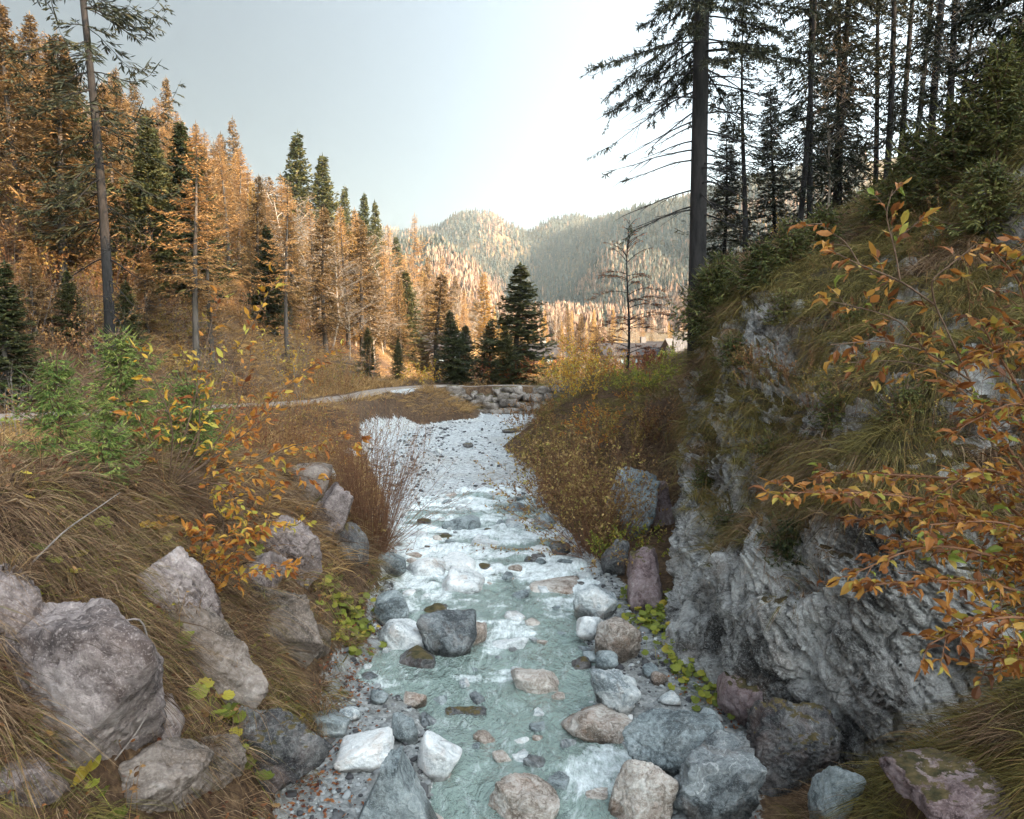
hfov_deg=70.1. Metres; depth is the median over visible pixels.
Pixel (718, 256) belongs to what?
juniper bush
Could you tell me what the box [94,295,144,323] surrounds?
brush shrub
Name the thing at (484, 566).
riffle stone
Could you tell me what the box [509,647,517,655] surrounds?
pool stone
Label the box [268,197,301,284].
spruce tree
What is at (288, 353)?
brush shrub
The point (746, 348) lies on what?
heath shrub
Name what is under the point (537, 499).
leafy shrub
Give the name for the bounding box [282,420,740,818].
gravel
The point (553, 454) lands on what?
willow bush
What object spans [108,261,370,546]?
sallow shrub
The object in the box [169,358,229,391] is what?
brush shrub
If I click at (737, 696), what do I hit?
boulder
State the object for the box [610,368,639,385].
leafy shrub
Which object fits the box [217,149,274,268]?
larch tree
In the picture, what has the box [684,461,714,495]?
heath cushion
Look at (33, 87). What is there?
spruce tree
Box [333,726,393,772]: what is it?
boulder
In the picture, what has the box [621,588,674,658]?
coltsfoot plant
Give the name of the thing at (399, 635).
boulder
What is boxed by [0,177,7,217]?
spruce tree
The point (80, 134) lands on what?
larch tree
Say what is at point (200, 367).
brush shrub
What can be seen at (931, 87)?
spruce tree
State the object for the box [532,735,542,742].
pool stone
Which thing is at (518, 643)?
boulder
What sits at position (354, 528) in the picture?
boulder
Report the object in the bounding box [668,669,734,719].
coltsfoot plant
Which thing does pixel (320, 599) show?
twiggy shrub
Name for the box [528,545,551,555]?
boulder
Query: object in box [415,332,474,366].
chalet
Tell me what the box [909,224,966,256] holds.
heath shrub
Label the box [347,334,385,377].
brush shrub
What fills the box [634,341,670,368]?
russet shrub
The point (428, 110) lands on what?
sky
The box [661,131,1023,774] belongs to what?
rock outcrop
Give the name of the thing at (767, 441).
heath cushion
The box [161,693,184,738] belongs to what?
boulder
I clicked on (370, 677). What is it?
pool stone
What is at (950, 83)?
spruce tree
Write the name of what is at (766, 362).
heath shrub
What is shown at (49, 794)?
boulder
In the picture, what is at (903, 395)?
heath cushion
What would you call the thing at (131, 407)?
twiggy shrub
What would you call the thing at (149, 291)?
brush shrub
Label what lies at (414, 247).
larch tree
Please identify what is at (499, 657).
pool stone
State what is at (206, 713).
coltsfoot plant
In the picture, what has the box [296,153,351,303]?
spruce tree
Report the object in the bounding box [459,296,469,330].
larch tree
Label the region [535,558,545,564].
riffle stone
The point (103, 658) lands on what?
boulder
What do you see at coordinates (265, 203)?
larch tree
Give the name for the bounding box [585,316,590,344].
spruce tree
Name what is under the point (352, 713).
cobble
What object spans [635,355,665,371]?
leafy shrub
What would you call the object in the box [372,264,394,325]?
larch tree
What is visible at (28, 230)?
brush shrub
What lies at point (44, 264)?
brush shrub
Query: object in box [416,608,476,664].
boulder
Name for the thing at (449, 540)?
riffle stone
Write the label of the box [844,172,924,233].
spruce bush
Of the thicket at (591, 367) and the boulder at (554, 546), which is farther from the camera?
the thicket at (591, 367)
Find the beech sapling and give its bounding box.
[748,228,1023,698]
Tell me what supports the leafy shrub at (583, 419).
on the ground at (474, 425)
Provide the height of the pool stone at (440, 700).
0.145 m
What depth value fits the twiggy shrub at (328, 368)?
35.45 m
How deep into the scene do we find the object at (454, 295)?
127.39 m
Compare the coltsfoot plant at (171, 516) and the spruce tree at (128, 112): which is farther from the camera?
the spruce tree at (128, 112)
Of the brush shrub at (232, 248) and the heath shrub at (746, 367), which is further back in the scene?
the brush shrub at (232, 248)
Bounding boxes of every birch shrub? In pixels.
[396,360,444,384]
[538,326,624,409]
[540,330,607,398]
[553,335,628,388]
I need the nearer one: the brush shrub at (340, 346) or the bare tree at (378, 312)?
the brush shrub at (340, 346)
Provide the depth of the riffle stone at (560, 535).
16.78 m
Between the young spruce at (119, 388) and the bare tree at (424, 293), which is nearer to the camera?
the young spruce at (119, 388)
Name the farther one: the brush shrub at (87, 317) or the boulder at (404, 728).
the brush shrub at (87, 317)
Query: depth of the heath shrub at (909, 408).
8.89 m
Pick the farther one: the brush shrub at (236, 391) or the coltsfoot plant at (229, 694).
the brush shrub at (236, 391)
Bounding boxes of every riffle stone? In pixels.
[402,589,415,596]
[406,552,421,558]
[406,557,416,563]
[417,518,430,525]
[423,593,430,598]
[433,535,441,541]
[436,517,444,522]
[444,493,456,498]
[445,539,454,543]
[455,506,471,513]
[472,510,480,516]
[475,533,488,538]
[479,563,490,569]
[501,571,513,581]
[504,610,524,623]
[508,564,521,573]
[512,589,529,602]
[524,556,536,562]
[531,553,545,557]
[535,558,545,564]
[538,585,549,594]
[552,606,560,610]
[556,534,566,540]
[557,559,571,563]
[576,572,592,579]
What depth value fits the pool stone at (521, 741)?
8.88 m
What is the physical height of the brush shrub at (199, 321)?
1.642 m
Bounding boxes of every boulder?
[0,562,43,634]
[0,598,166,769]
[0,754,70,807]
[118,736,214,813]
[137,546,223,617]
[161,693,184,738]
[169,605,268,708]
[199,733,246,791]
[231,703,332,794]
[239,551,289,601]
[250,588,323,668]
[259,515,322,588]
[292,462,332,505]
[312,482,353,542]
[312,709,349,737]
[315,622,330,658]
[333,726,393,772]
[336,522,368,568]
[358,746,437,818]
[374,590,408,625]
[378,552,406,576]
[378,618,423,657]
[391,712,417,744]
[396,645,435,676]
[402,530,427,540]
[405,557,445,583]
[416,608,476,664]
[417,730,461,786]
[422,603,451,614]
[429,533,452,543]
[436,566,484,601]
[441,515,480,536]
[442,552,475,570]
[444,706,487,735]
[453,593,494,610]
[471,536,498,550]
[471,622,486,651]
[473,637,527,659]
[488,772,559,818]
[500,502,526,516]
[505,518,533,534]
[509,558,550,574]
[511,668,560,705]
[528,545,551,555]
[529,575,578,604]
[534,513,558,530]
[549,541,569,562]
[560,703,631,752]
[571,656,590,678]
[572,583,617,619]
[576,616,602,640]
[590,668,640,714]
[594,616,641,663]
[595,650,618,669]
[601,538,629,575]
[606,466,659,537]
[608,759,678,818]
[622,708,723,777]
[626,545,662,611]
[651,481,674,526]
[673,729,767,818]
[716,671,762,726]
[745,697,841,796]
[807,765,865,818]
[879,747,1011,818]
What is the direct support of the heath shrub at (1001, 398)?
on the rock outcrop
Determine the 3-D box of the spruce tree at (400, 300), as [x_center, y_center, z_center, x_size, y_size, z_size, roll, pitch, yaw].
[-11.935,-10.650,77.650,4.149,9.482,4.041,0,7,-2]
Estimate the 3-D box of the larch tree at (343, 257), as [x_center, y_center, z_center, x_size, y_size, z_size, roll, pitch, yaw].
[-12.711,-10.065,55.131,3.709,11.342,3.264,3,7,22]
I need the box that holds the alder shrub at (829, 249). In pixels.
[787,177,1014,502]
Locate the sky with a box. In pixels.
[0,0,1022,231]
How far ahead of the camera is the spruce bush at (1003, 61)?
12.19 m
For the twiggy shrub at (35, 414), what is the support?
on the ground at (474, 425)
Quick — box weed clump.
[202,393,319,457]
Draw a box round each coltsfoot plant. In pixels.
[0,413,23,428]
[0,471,118,574]
[16,712,128,818]
[20,540,84,600]
[63,482,182,626]
[132,497,199,559]
[173,628,274,779]
[174,656,280,807]
[222,495,264,554]
[233,630,314,725]
[304,566,345,626]
[316,563,387,647]
[322,582,375,655]
[617,585,667,608]
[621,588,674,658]
[653,636,699,695]
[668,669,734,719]
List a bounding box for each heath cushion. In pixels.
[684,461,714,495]
[685,362,720,398]
[701,289,731,324]
[701,500,743,541]
[709,330,751,367]
[740,428,788,470]
[753,505,806,568]
[757,287,808,325]
[789,381,855,435]
[812,300,883,342]
[864,375,949,428]
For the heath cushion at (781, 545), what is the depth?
9.19 m
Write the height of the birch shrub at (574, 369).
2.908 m
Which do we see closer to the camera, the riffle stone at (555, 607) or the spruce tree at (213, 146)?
the riffle stone at (555, 607)
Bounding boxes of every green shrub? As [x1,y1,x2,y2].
[602,358,663,393]
[619,353,686,396]
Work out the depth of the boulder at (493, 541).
16.53 m
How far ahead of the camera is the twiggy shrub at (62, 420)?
15.69 m
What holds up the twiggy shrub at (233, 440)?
on the ground at (474, 425)
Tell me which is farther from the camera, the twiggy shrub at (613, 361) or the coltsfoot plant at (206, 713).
the twiggy shrub at (613, 361)
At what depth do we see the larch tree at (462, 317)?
103.64 m
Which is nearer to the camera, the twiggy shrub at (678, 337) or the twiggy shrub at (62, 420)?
the twiggy shrub at (62, 420)
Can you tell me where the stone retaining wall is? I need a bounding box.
[446,385,569,413]
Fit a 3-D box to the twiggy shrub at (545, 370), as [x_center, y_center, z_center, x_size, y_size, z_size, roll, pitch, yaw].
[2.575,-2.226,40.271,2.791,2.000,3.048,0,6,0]
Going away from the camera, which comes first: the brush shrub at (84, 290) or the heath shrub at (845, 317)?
the heath shrub at (845, 317)
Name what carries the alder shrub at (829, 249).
on the ground at (474, 425)
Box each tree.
[0,0,206,373]
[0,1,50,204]
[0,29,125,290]
[0,40,28,109]
[0,67,22,137]
[0,95,18,187]
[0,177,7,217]
[0,260,53,412]
[2,79,32,168]
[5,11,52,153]
[6,241,59,332]
[20,54,119,265]
[22,31,56,160]
[22,84,109,224]
[23,46,47,153]
[46,270,90,341]
[82,98,125,187]
[83,83,138,181]
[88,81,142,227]
[99,280,153,369]
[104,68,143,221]
[106,179,132,260]
[107,70,136,202]
[109,84,136,169]
[110,112,199,306]
[115,251,172,334]
[122,109,178,227]
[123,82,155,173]
[123,98,136,204]
[125,126,266,388]
[132,109,238,186]
[137,127,177,250]
[148,121,243,303]
[149,106,161,125]
[150,98,174,159]
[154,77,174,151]
[163,111,211,196]
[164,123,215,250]
[165,116,194,228]
[174,169,243,372]
[190,120,216,204]
[194,132,237,247]
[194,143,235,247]
[207,135,251,266]
[209,141,218,247]
[211,148,252,259]
[212,132,238,193]
[212,150,246,260]
[212,170,249,260]
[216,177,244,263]
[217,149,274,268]
[221,169,275,265]
[221,176,306,249]
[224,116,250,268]
[229,151,249,260]
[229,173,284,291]
[231,201,345,328]
[234,182,379,317]
[238,225,294,335]
[238,236,264,305]
[239,181,263,275]
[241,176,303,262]
[243,179,330,360]
[245,190,282,273]
[264,203,298,285]
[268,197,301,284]
[269,175,313,275]
[271,129,331,299]
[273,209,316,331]
[286,194,377,316]
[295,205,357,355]
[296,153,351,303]
[297,244,391,349]
[298,284,320,325]
[299,198,325,323]
[301,219,337,309]
[314,212,334,275]
[320,274,410,365]
[324,211,355,327]
[325,206,364,347]
[329,186,353,314]
[330,279,375,357]
[332,215,398,363]
[338,233,374,344]
[345,206,374,305]
[346,212,365,288]
[353,194,378,298]
[353,327,380,377]
[355,296,405,353]
[356,271,400,345]
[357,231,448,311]
[369,199,392,324]
[372,251,405,348]
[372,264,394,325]
[376,223,418,331]
[383,270,419,363]
[386,266,416,346]
[387,271,429,363]
[388,237,409,285]
[390,338,406,378]
[397,254,421,306]
[398,215,435,303]
[400,272,473,382]
[408,260,421,320]
[410,303,442,331]
[414,276,442,330]
[415,271,424,321]
[417,285,440,322]
[419,305,433,331]
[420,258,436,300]
[428,256,460,314]
[431,310,475,384]
[439,325,480,381]
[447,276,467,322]
[451,290,475,319]
[454,303,478,330]
[457,303,476,338]
[458,289,470,311]
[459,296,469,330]
[460,308,471,329]
[461,321,482,348]
[466,322,500,384]
[467,291,476,335]
[468,299,483,340]
[470,262,559,383]
[470,268,499,372]
[486,326,526,384]
[502,345,536,380]
[541,311,547,342]
[545,306,571,342]
[555,321,565,366]
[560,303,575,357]
[569,310,575,348]
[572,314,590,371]
[579,0,841,417]
[582,218,677,371]
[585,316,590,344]
[587,310,597,360]
[587,326,602,371]
[600,317,606,342]
[606,341,620,363]
[610,307,616,341]
[620,316,639,340]
[621,314,644,342]
[638,320,644,342]
[645,315,668,340]
[648,321,654,340]
[669,341,676,354]
[671,113,762,335]
[674,7,800,260]
[731,82,799,255]
[735,0,888,221]
[742,0,893,228]
[762,0,909,215]
[765,36,886,210]
[771,0,913,221]
[832,0,934,177]
[839,0,917,184]
[849,0,960,159]
[861,0,990,140]
[887,0,970,141]
[897,0,1014,125]
[901,0,1004,134]
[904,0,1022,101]
[910,0,1023,145]
[951,1,1021,96]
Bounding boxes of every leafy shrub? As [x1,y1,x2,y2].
[492,392,553,433]
[501,449,590,512]
[504,419,568,462]
[530,399,560,413]
[550,413,581,433]
[556,393,636,449]
[573,423,613,442]
[576,463,615,493]
[586,513,668,573]
[591,356,617,379]
[595,394,673,459]
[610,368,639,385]
[614,379,643,402]
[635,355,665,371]
[636,389,685,443]
[637,356,677,375]
[638,366,671,385]
[638,379,661,392]
[653,356,678,377]
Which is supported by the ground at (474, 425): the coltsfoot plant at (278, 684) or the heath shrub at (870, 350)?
the coltsfoot plant at (278, 684)
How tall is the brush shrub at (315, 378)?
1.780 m
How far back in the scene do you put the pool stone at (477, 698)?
9.83 m
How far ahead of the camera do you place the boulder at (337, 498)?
12.81 m
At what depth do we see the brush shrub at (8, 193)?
25.26 m
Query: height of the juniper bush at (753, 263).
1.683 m
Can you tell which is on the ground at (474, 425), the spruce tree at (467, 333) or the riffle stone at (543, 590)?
the spruce tree at (467, 333)
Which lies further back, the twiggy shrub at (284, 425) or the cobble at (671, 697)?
the twiggy shrub at (284, 425)
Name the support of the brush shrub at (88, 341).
on the ground at (474, 425)
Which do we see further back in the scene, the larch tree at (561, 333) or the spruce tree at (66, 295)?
the larch tree at (561, 333)
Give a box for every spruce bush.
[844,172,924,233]
[857,122,944,215]
[893,94,1019,207]
[922,34,1023,183]
[929,150,1023,245]
[959,17,1023,133]
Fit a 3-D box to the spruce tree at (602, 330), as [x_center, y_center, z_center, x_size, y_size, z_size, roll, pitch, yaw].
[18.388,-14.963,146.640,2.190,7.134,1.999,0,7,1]
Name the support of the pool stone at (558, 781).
in the water
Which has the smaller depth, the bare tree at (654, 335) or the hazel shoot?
the hazel shoot
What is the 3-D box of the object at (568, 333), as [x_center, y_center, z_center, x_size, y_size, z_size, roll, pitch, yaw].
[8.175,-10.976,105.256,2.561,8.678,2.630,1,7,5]
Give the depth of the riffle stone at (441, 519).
18.33 m
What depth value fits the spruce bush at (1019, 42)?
14.85 m
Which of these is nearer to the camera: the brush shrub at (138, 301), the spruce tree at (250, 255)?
the brush shrub at (138, 301)
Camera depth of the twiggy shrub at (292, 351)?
23.82 m
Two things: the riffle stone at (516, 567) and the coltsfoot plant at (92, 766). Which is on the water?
the riffle stone at (516, 567)
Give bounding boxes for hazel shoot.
[177,513,301,596]
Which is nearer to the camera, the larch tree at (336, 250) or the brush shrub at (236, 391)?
the brush shrub at (236, 391)
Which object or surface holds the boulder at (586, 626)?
in the water
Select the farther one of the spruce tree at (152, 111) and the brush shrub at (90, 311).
the spruce tree at (152, 111)
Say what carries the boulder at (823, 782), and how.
on the ground at (474, 425)
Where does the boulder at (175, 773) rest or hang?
on the ground at (474, 425)
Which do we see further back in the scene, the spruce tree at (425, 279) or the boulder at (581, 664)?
the spruce tree at (425, 279)
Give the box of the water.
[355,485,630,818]
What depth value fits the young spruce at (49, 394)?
8.55 m
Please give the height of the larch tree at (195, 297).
9.078 m
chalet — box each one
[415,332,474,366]
[508,338,569,365]
[593,337,667,368]
[646,336,676,342]
[660,332,687,356]
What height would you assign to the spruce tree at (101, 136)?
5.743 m
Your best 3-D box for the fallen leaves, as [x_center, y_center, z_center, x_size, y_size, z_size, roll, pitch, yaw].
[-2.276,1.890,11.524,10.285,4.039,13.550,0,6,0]
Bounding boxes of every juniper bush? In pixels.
[664,256,745,322]
[668,262,735,363]
[684,247,741,302]
[692,302,722,365]
[723,235,797,294]
[754,215,823,271]
[790,200,856,251]
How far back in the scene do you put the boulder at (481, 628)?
11.62 m
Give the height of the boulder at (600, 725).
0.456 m
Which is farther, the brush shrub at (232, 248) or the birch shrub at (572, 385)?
the brush shrub at (232, 248)
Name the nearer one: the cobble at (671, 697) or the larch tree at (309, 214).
the cobble at (671, 697)
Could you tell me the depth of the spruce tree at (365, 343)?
46.79 m
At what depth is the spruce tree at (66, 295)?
20.73 m
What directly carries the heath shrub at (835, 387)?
on the rock outcrop
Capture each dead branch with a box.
[29,492,119,564]
[114,710,149,760]
[127,618,147,635]
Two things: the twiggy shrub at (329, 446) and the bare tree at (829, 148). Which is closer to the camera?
the twiggy shrub at (329, 446)
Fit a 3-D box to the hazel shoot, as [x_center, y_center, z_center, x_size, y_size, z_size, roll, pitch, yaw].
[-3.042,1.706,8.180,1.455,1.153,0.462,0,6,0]
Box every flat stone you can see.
[462,443,472,447]
[502,428,517,432]
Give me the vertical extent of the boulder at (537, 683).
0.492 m
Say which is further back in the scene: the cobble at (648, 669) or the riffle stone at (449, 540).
the riffle stone at (449, 540)
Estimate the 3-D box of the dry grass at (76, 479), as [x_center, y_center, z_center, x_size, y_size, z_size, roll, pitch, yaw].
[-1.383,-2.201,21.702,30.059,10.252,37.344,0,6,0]
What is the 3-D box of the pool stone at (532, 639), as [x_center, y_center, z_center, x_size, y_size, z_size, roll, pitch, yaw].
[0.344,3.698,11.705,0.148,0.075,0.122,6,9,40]
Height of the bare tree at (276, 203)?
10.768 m
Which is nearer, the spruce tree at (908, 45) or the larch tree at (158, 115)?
the spruce tree at (908, 45)
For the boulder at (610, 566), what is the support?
on the ground at (474, 425)
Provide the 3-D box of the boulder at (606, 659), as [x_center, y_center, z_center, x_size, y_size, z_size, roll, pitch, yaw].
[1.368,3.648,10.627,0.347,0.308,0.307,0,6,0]
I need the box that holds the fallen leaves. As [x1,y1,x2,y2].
[0,426,758,818]
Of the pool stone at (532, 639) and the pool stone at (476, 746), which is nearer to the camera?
the pool stone at (476, 746)
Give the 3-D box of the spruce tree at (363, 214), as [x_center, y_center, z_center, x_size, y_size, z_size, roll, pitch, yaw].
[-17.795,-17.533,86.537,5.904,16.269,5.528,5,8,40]
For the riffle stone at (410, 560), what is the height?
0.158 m
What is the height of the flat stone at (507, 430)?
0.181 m
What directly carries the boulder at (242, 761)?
on the ground at (474, 425)
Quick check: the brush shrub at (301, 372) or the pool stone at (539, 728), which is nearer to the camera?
the pool stone at (539, 728)
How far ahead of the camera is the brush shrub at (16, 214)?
24.00 m
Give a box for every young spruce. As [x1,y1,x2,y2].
[0,349,130,460]
[13,325,208,453]
[38,411,158,491]
[117,372,255,467]
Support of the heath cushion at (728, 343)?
on the rock outcrop
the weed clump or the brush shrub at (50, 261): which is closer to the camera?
the weed clump
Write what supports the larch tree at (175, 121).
on the ground at (474, 425)
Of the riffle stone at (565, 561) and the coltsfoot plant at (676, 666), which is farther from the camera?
the riffle stone at (565, 561)
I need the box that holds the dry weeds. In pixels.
[0,305,375,818]
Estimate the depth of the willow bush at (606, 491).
15.34 m
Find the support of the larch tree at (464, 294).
on the ground at (474, 425)
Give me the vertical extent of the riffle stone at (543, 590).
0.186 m
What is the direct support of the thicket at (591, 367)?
on the ground at (474, 425)
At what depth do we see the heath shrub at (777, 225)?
17.17 m
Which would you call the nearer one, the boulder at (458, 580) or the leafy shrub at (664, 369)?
the boulder at (458, 580)
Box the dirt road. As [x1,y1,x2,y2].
[0,385,564,421]
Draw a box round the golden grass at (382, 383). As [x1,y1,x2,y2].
[0,137,584,587]
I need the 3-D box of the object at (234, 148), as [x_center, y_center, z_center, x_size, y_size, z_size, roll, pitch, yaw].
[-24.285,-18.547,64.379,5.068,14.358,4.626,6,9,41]
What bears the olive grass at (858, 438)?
on the ground at (474, 425)
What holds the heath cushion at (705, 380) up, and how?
on the rock outcrop
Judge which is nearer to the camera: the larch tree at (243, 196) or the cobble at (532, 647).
the cobble at (532, 647)
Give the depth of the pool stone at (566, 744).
8.79 m
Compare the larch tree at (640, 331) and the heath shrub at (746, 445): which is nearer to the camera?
the heath shrub at (746, 445)
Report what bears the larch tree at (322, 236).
on the ground at (474, 425)
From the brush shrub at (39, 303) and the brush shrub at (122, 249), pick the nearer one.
the brush shrub at (39, 303)
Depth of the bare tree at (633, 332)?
101.38 m
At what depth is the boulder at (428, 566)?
14.62 m
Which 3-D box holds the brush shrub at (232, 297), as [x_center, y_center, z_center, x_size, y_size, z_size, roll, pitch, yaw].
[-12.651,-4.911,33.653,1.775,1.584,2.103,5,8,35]
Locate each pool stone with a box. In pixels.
[359,671,377,684]
[363,664,371,671]
[382,647,392,655]
[420,711,437,728]
[432,695,448,710]
[445,773,452,782]
[459,678,469,687]
[469,691,485,705]
[472,742,479,750]
[473,730,496,752]
[492,750,511,768]
[495,655,502,661]
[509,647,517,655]
[509,666,520,681]
[511,749,527,768]
[513,737,530,749]
[523,754,545,771]
[525,618,540,628]
[529,636,537,642]
[529,721,545,734]
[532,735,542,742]
[533,707,544,719]
[537,640,547,645]
[547,771,569,796]
[551,692,564,701]
[556,631,566,636]
[560,739,577,750]
[578,646,590,651]
[585,787,607,804]
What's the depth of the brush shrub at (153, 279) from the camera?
26.67 m
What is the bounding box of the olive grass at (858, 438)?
[0,122,1023,818]
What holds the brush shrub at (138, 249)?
on the ground at (474, 425)
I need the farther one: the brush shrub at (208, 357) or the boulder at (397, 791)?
the brush shrub at (208, 357)
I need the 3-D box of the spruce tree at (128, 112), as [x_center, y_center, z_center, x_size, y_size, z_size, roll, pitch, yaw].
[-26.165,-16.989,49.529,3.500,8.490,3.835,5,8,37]
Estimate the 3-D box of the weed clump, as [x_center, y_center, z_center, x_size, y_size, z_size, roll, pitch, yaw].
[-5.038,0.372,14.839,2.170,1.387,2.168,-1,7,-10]
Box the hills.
[367,158,896,348]
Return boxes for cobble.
[339,706,359,721]
[370,689,388,704]
[403,691,426,708]
[520,644,554,660]
[556,639,571,647]
[582,651,595,662]
[642,663,659,677]
[650,671,667,685]
[659,690,680,705]
[700,707,717,716]
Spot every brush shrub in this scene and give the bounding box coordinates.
[0,149,23,194]
[0,155,41,220]
[0,157,36,204]
[0,192,51,243]
[0,195,41,231]
[0,195,57,266]
[0,224,38,262]
[0,274,71,337]
[1,167,40,205]
[1,197,36,231]
[1,221,71,278]
[1,240,47,299]
[7,188,44,226]
[12,240,100,301]
[18,215,78,259]
[20,246,94,292]
[24,311,96,360]
[25,161,52,222]
[25,325,102,363]
[34,247,68,284]
[39,294,137,372]
[52,295,103,341]
[53,256,138,300]
[53,263,118,313]
[67,241,136,283]
[74,276,144,342]
[75,227,161,288]
[78,239,136,281]
[79,271,160,333]
[82,223,149,283]
[87,257,135,297]
[92,224,154,286]
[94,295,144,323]
[97,257,188,306]
[114,285,175,312]
[115,225,173,280]
[126,270,189,301]
[127,271,175,318]
[140,290,207,332]
[149,301,209,345]
[150,306,201,347]
[152,322,243,384]
[152,344,231,397]
[163,349,223,388]
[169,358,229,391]
[171,330,248,400]
[186,288,227,342]
[212,370,265,397]
[217,236,252,268]
[219,238,246,275]
[220,287,262,319]
[220,382,266,402]
[223,296,277,343]
[255,330,308,389]
[270,310,318,363]
[283,359,321,385]
[291,313,324,339]
[291,358,341,393]
[292,310,309,336]
[293,324,341,375]
[328,333,354,359]
[330,345,365,381]
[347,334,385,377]
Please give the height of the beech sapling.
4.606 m
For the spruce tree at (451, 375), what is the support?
on the ground at (474, 425)
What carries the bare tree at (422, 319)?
on the ground at (474, 425)
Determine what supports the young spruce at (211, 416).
on the ground at (474, 425)
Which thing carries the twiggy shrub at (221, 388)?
on the ground at (474, 425)
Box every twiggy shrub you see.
[0,358,70,438]
[2,385,93,428]
[23,394,118,434]
[83,388,165,427]
[96,391,172,429]
[104,390,202,431]
[193,368,236,403]
[201,398,252,436]
[209,386,234,404]
[210,388,266,433]
[210,469,262,519]
[212,427,257,453]
[214,393,283,440]
[227,365,258,397]
[229,392,258,422]
[231,373,273,399]
[232,402,277,431]
[233,431,269,450]
[244,373,280,399]
[249,315,314,405]
[262,395,316,432]
[265,398,319,443]
[268,396,365,477]
[279,405,328,430]
[290,405,318,436]
[293,392,327,423]
[295,416,353,468]
[297,504,312,523]
[305,350,365,394]
[306,359,335,379]
[306,429,346,457]
[313,594,345,623]
[358,369,382,387]
[534,354,579,382]
[583,349,640,373]
[670,309,686,361]
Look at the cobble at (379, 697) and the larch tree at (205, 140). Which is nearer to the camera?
the cobble at (379, 697)
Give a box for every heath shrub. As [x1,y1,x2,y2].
[721,432,774,459]
[729,344,775,385]
[731,339,770,361]
[733,341,794,378]
[745,351,803,385]
[754,210,795,240]
[762,359,855,409]
[774,349,814,389]
[792,355,876,417]
[827,298,875,336]
[839,326,909,365]
[841,288,885,312]
[858,365,955,430]
[868,342,949,381]
[873,312,913,345]
[903,226,945,261]
[906,258,1014,317]
[907,179,972,229]
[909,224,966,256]
[949,362,1023,430]
[951,322,1023,375]
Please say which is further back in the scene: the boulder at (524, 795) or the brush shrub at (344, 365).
the brush shrub at (344, 365)
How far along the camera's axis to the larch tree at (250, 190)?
45.92 m
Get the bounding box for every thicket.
[531,360,583,378]
[565,354,617,377]
[619,353,668,370]
[650,345,684,360]
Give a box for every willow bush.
[259,393,502,556]
[283,389,409,485]
[462,413,675,574]
[473,417,619,497]
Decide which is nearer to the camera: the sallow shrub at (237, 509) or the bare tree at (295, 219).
the sallow shrub at (237, 509)
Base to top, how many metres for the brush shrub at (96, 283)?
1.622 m
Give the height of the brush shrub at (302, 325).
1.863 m
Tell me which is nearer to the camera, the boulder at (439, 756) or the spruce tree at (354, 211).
the boulder at (439, 756)
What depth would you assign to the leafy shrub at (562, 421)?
23.90 m
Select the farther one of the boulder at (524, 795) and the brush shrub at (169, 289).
the brush shrub at (169, 289)
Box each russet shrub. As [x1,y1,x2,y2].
[469,354,531,384]
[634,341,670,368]
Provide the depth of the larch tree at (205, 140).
47.52 m
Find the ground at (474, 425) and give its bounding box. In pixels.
[0,123,1023,818]
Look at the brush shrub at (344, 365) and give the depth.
37.45 m
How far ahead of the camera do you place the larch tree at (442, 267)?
117.66 m
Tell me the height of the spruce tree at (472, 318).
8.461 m
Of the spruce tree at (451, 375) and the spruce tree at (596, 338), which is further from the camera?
the spruce tree at (596, 338)
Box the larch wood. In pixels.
[301,153,866,346]
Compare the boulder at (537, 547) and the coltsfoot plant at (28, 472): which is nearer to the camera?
the coltsfoot plant at (28, 472)
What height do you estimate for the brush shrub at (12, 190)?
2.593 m
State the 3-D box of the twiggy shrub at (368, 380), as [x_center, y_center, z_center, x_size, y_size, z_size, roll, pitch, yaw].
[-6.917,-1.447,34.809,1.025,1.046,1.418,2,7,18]
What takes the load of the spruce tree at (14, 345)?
on the ground at (474, 425)
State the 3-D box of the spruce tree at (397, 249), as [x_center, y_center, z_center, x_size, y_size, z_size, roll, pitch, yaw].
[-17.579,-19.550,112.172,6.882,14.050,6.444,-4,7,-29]
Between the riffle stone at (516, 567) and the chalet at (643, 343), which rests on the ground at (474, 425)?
the chalet at (643, 343)
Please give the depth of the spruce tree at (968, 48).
25.98 m
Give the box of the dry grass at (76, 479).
[0,123,1023,818]
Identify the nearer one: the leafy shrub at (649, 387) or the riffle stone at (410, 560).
the riffle stone at (410, 560)
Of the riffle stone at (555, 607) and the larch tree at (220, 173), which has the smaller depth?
the riffle stone at (555, 607)
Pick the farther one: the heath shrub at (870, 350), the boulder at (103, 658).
the heath shrub at (870, 350)
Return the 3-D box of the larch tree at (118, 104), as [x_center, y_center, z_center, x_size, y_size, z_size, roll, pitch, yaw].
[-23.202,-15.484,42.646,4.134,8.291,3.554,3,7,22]
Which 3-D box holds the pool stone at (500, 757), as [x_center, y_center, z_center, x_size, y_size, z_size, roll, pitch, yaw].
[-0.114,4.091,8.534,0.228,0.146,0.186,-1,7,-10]
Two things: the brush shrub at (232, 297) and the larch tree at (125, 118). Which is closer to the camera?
the brush shrub at (232, 297)
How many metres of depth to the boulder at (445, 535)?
17.02 m
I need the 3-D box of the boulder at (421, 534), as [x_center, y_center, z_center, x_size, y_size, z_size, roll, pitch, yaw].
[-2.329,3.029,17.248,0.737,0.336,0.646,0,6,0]

